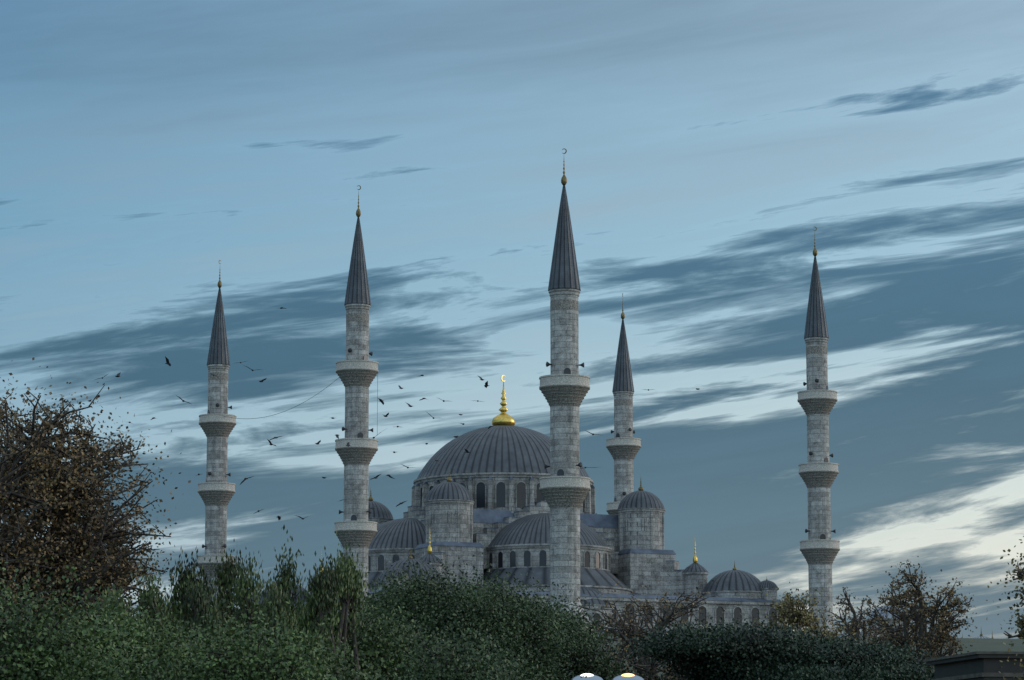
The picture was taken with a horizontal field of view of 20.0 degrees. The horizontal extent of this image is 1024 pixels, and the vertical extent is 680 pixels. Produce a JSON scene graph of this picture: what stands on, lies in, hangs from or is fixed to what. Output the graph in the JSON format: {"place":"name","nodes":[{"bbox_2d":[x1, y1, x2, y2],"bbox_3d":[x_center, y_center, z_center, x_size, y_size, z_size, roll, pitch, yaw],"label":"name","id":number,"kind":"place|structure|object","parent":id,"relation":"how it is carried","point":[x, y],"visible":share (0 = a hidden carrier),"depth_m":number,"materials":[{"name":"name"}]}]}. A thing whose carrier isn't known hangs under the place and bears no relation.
{"place":"outdoors","nodes":[
{"label":"outdoors","id":0,"kind":"place"},
{"bbox_2d":[225,377,377,421],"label":"cables","id":1,"kind":"object","parent":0,"point":[322,390],"visible":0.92,"depth_m":376.22,"materials":[{"name":"grey metal"}]},
{"bbox_2d":[368,572,381,588],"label":"mosque lead","id":2,"kind":"object","parent":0,"point":[373,575],"visible":0.07,"depth_m":395.42,"materials":[{"name":"grey metal"}]},
{"bbox_2d":[75,307,698,519],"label":"birds","id":3,"kind":"object","parent":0,"point":[318,442],"visible":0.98,"depth_m":336.12},
{"bbox_2d":[0,0,1023,638],"label":"sky","id":4,"kind":"structure","parent":0,"point":[146,145],"materials":[{"name":"blue"}]},
{"bbox_2d":[250,482,776,602],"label":"small domes","id":5,"kind":"structure","parent":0,"point":[734,580],"depth_m":394.40,"materials":[{"name":"grey metal"}]},
{"bbox_2d":[198,299,839,577],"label":"mosque corbel","id":6,"kind":"object","parent":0,"point":[562,395],"visible":0.81,"depth_m":372.01,"materials":[{"name":"grey stone"}]},
{"bbox_2d":[197,360,839,563],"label":"balcony railings","id":7,"kind":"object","parent":6,"relation":"on","point":[564,481],"depth_m":371.41,"materials":[{"name":"grey stone"}]},
{"bbox_2d":[290,477,779,605],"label":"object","id":8,"kind":"structure","parent":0,"point":[499,516],"depth_m":396.24,"materials":[{"name":"grey stone"}]},
{"bbox_2d":[489,513,607,546],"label":"dome roof","id":9,"kind":"object","parent":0,"point":[532,529],"visible":0.64,"depth_m":391.89,"materials":[{"name":"grey metal"}]},
{"bbox_2d":[483,567,628,588],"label":"dome roof","id":10,"kind":"object","parent":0,"point":[594,577],"visible":0.74,"depth_m":388.19,"materials":[{"name":"grey metal"}]},
{"bbox_2d":[180,636,1023,679],"bbox_3d":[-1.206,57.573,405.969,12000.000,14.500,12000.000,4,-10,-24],"label":"ground","id":11,"kind":"structure","parent":0,"point":[984,644],"depth_m":209.13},
{"bbox_2d":[0,357,190,643],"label":"brown tree","id":12,"kind":"object","parent":11,"relation":"on","point":[53,498],"visible":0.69,"depth_m":60.92,"materials":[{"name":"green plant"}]},
{"bbox_2d":[0,554,197,679],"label":"bush","id":13,"kind":"object","parent":11,"relation":"on","point":[55,654],"visible":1,"depth_m":49.24,"materials":[{"name":"green plant"}]},
{"bbox_2d":[45,489,170,636],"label":"brown tree","id":14,"kind":"object","parent":11,"relation":"on","point":[144,572],"visible":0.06,"depth_m":65.71,"materials":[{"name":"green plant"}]},
{"bbox_2d":[84,579,144,636],"bbox_3d":[-7.612,9.752,56.214,2.273,10.373,2.086,4,-10,-24],"label":"bush","id":15,"kind":"object","parent":11,"relation":"on","point":[114,592],"visible":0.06,"depth_m":56.73,"materials":[{"name":"green plant"}]},
{"bbox_2d":[118,604,140,629],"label":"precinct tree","id":16,"kind":"object","parent":11,"relation":"on","point":[131,613],"depth_m":308.37,"materials":[{"name":"green plant"}]},
{"bbox_2d":[64,565,207,679],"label":"bush","id":17,"kind":"object","parent":11,"relation":"on","point":[154,643],"visible":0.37,"depth_m":54.28,"materials":[{"name":"green plant"}]},
{"bbox_2d":[129,555,173,637],"bbox_3d":[-7.541,9.976,59.217,1.794,11.420,2.176,4,-10,-24],"label":"conifer tree","id":18,"kind":"object","parent":11,"relation":"on","point":[152,598],"visible":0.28,"depth_m":59.91,"materials":[{"name":"green plant"}]},
{"bbox_2d":[160,546,220,671],"bbox_3d":[-7.173,9.678,62.124,2.299,10.586,2.109,-3,-9,19],"label":"conifer tree","id":19,"kind":"object","parent":11,"relation":"on","point":[181,580],"visible":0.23,"depth_m":62.73,"materials":[{"name":"green plant"}]},
{"bbox_2d":[178,566,228,673],"bbox_3d":[-6.273,9.906,57.180,2.059,10.958,2.276,-3,-9,19],"label":"conifer tree","id":20,"kind":"object","parent":11,"relation":"on","point":[196,601],"visible":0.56,"depth_m":57.77,"materials":[{"name":"green plant"}]},
{"bbox_2d":[173,540,246,651],"bbox_3d":[-6.495,10.104,64.295,2.542,11.440,2.087,4,-10,-24],"label":"conifer tree","id":21,"kind":"object","parent":11,"relation":"on","point":[224,576],"visible":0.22,"depth_m":64.75,"materials":[{"name":"green plant"}]},
{"bbox_2d":[227,548,269,642],"bbox_3d":[-5.584,10.086,63.333,2.632,11.088,2.108,-6,-11,35],"label":"conifer tree","id":22,"kind":"object","parent":11,"relation":"on","point":[247,591],"visible":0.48,"depth_m":63.58,"materials":[{"name":"green plant"}]},
{"bbox_2d":[232,599,269,638],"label":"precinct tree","id":23,"kind":"object","parent":11,"relation":"on","point":[241,617],"visible":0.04,"depth_m":286.87,"materials":[{"name":"green plant"}]},
{"bbox_2d":[224,577,305,662],"bbox_3d":[-4.787,9.398,56.513,2.245,9.539,2.176,4,-10,-24],"label":"conifer tree","id":24,"kind":"object","parent":11,"relation":"on","point":[275,606],"visible":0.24,"depth_m":56.69,"materials":[{"name":"green plant"}]},
{"bbox_2d":[253,525,308,665],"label":"conifer tree","id":25,"kind":"object","parent":11,"relation":"on","point":[287,583],"visible":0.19,"depth_m":65.76,"materials":[{"name":"green plant"}]},
{"bbox_2d":[150,583,419,679],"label":"bush","id":26,"kind":"object","parent":11,"relation":"on","point":[237,661],"visible":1,"depth_m":48.98,"materials":[{"name":"green plant"}]},
{"bbox_2d":[293,546,351,678],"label":"conifer tree","id":27,"kind":"object","parent":11,"relation":"on","point":[326,591],"visible":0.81,"depth_m":62.81,"materials":[{"name":"green plant"}]},
{"bbox_2d":[325,531,373,679],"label":"conifer tree","id":28,"kind":"object","parent":11,"relation":"on","point":[349,601],"visible":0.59,"depth_m":65.86,"materials":[{"name":"green plant"}]},
{"bbox_2d":[327,585,483,679],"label":"bush","id":29,"kind":"object","parent":11,"relation":"on","point":[377,634],"visible":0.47,"depth_m":68.82,"materials":[{"name":"green plant"}]},
{"bbox_2d":[348,537,585,679],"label":"bush","id":30,"kind":"object","parent":11,"relation":"on","point":[508,615],"visible":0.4,"depth_m":80.46,"materials":[{"name":"green plant"}]},
{"bbox_2d":[368,593,595,679],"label":"bush","id":31,"kind":"object","parent":11,"relation":"on","point":[451,666],"visible":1,"depth_m":59.33,"materials":[{"name":"green plant"}]},
{"bbox_2d":[205,288,835,634],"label":"minaret shafts","id":32,"kind":"object","parent":11,"relation":"on","point":[564,521],"visible":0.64,"depth_m":371.08,"materials":[{"name":"grey stone"}]},
{"bbox_2d":[207,184,828,582],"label":"minaret spires","id":33,"kind":"object","parent":32,"relation":"on","point":[564,271],"visible":0.9,"depth_m":382.18,"materials":[{"name":"grey metal"}]},
{"bbox_2d":[320,375,696,569],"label":"finials","id":34,"kind":"object","parent":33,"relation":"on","point":[503,417],"visible":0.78,"depth_m":412.05,"materials":[{"name":"gold metal"}]},
{"bbox_2d":[202,348,835,547],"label":"loudspeakers","id":35,"kind":"object","parent":32,"relation":"attached to","point":[546,466],"visible":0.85,"depth_m":396.52,"materials":[{"name":"grey"}]},
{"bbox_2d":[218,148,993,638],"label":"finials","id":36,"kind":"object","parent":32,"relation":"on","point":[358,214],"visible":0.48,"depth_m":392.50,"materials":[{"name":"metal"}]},
{"bbox_2d":[207,355,913,636],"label":"mosque","id":37,"kind":"structure","parent":11,"relation":"on","point":[452,520],"depth_m":395.42,"materials":[{"name":"grey stone"}]},
{"bbox_2d":[368,518,425,548],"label":"dome roof","id":38,"kind":"object","parent":37,"relation":"on","point":[404,533],"visible":0.65,"depth_m":398.10,"materials":[{"name":"grey metal"}]},
{"bbox_2d":[417,425,589,478],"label":"dome roof","id":39,"kind":"object","parent":37,"relation":"on","point":[503,448],"visible":0.71,"depth_m":403.37,"materials":[{"name":"grey metal"}]},
{"bbox_2d":[580,587,608,604],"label":"mosque lead","id":40,"kind":"object","parent":37,"relation":"on","point":[588,591],"visible":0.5,"depth_m":383.15,"materials":[{"name":"grey metal"}]},
{"bbox_2d":[505,568,654,679],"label":"bush","id":41,"kind":"object","parent":11,"relation":"on","point":[592,655],"visible":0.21,"depth_m":86.99,"materials":[{"name":"green plant"}]},
{"bbox_2d":[572,573,726,679],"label":"bare tree","id":42,"kind":"object","parent":11,"relation":"on","point":[622,628],"visible":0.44,"depth_m":95.15,"materials":[{"name":"brown plant"}]},
{"bbox_2d":[600,613,934,679],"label":"hedge","id":43,"kind":"object","parent":11,"relation":"on","point":[722,652],"visible":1,"depth_m":82.37,"materials":[{"name":"green plant"}]},
{"bbox_2d":[753,582,856,644],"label":"autumn tree","id":44,"kind":"object","parent":11,"relation":"on","point":[791,612],"visible":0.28,"depth_m":168.58,"materials":[{"name":"green plant"}]},
{"bbox_2d":[822,586,888,644],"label":"bare tree","id":45,"kind":"object","parent":11,"relation":"on","point":[855,628],"visible":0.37,"depth_m":179.70,"materials":[{"name":"brown plant"}]},
{"bbox_2d":[846,556,987,676],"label":"autumn tree","id":46,"kind":"object","parent":11,"relation":"on","point":[938,635],"visible":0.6,"depth_m":148.89,"materials":[{"name":"brown plant"}]},
{"bbox_2d":[926,654,1023,679],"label":"kiosk","id":47,"kind":"object","parent":11,"relation":"on","point":[973,664],"visible":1,"depth_m":50.35,"materials":[{"name":"paint"}]},
{"bbox_2d":[923,651,1023,679],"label":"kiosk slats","id":48,"kind":"object","parent":47,"relation":"attached to","point":[968,676],"visible":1,"depth_m":50.26,"materials":[{"name":"grey metal"}]},
{"bbox_2d":[986,536,1023,679],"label":"tree","id":49,"kind":"object","parent":11,"relation":"on","point":[1020,576],"visible":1,"depth_m":45.98,"materials":[{"name":"brown plant"}]},
{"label":"lamp","id":50,"kind":"object","parent":11,"relation":"on","visible":0},
{"bbox_2d":[580,673,593,676],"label":"white lamp lens","id":51,"kind":"object","parent":50,"relation":"on","point":[588,674],"visible":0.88,"depth_m":76.22,"materials":[{"name":"white glass"}]},
{"bbox_2d":[621,673,634,676],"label":"orange lamp lens","id":52,"kind":"object","parent":50,"relation":"on","point":[627,675],"visible":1,"depth_m":76.21,"materials":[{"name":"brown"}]},
{"bbox_2d":[571,675,643,679],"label":"lamp dishes","id":53,"kind":"object","parent":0,"point":[619,677],"visible":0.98,"depth_m":76.04,"materials":[{"name":"white metal"}]},
{"bbox_2d":[593,606,1017,638],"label":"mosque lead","id":54,"kind":"object","parent":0,"point":[884,614],"visible":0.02,"depth_m":326.51,"materials":[{"name":"grey metal"}]}
]}

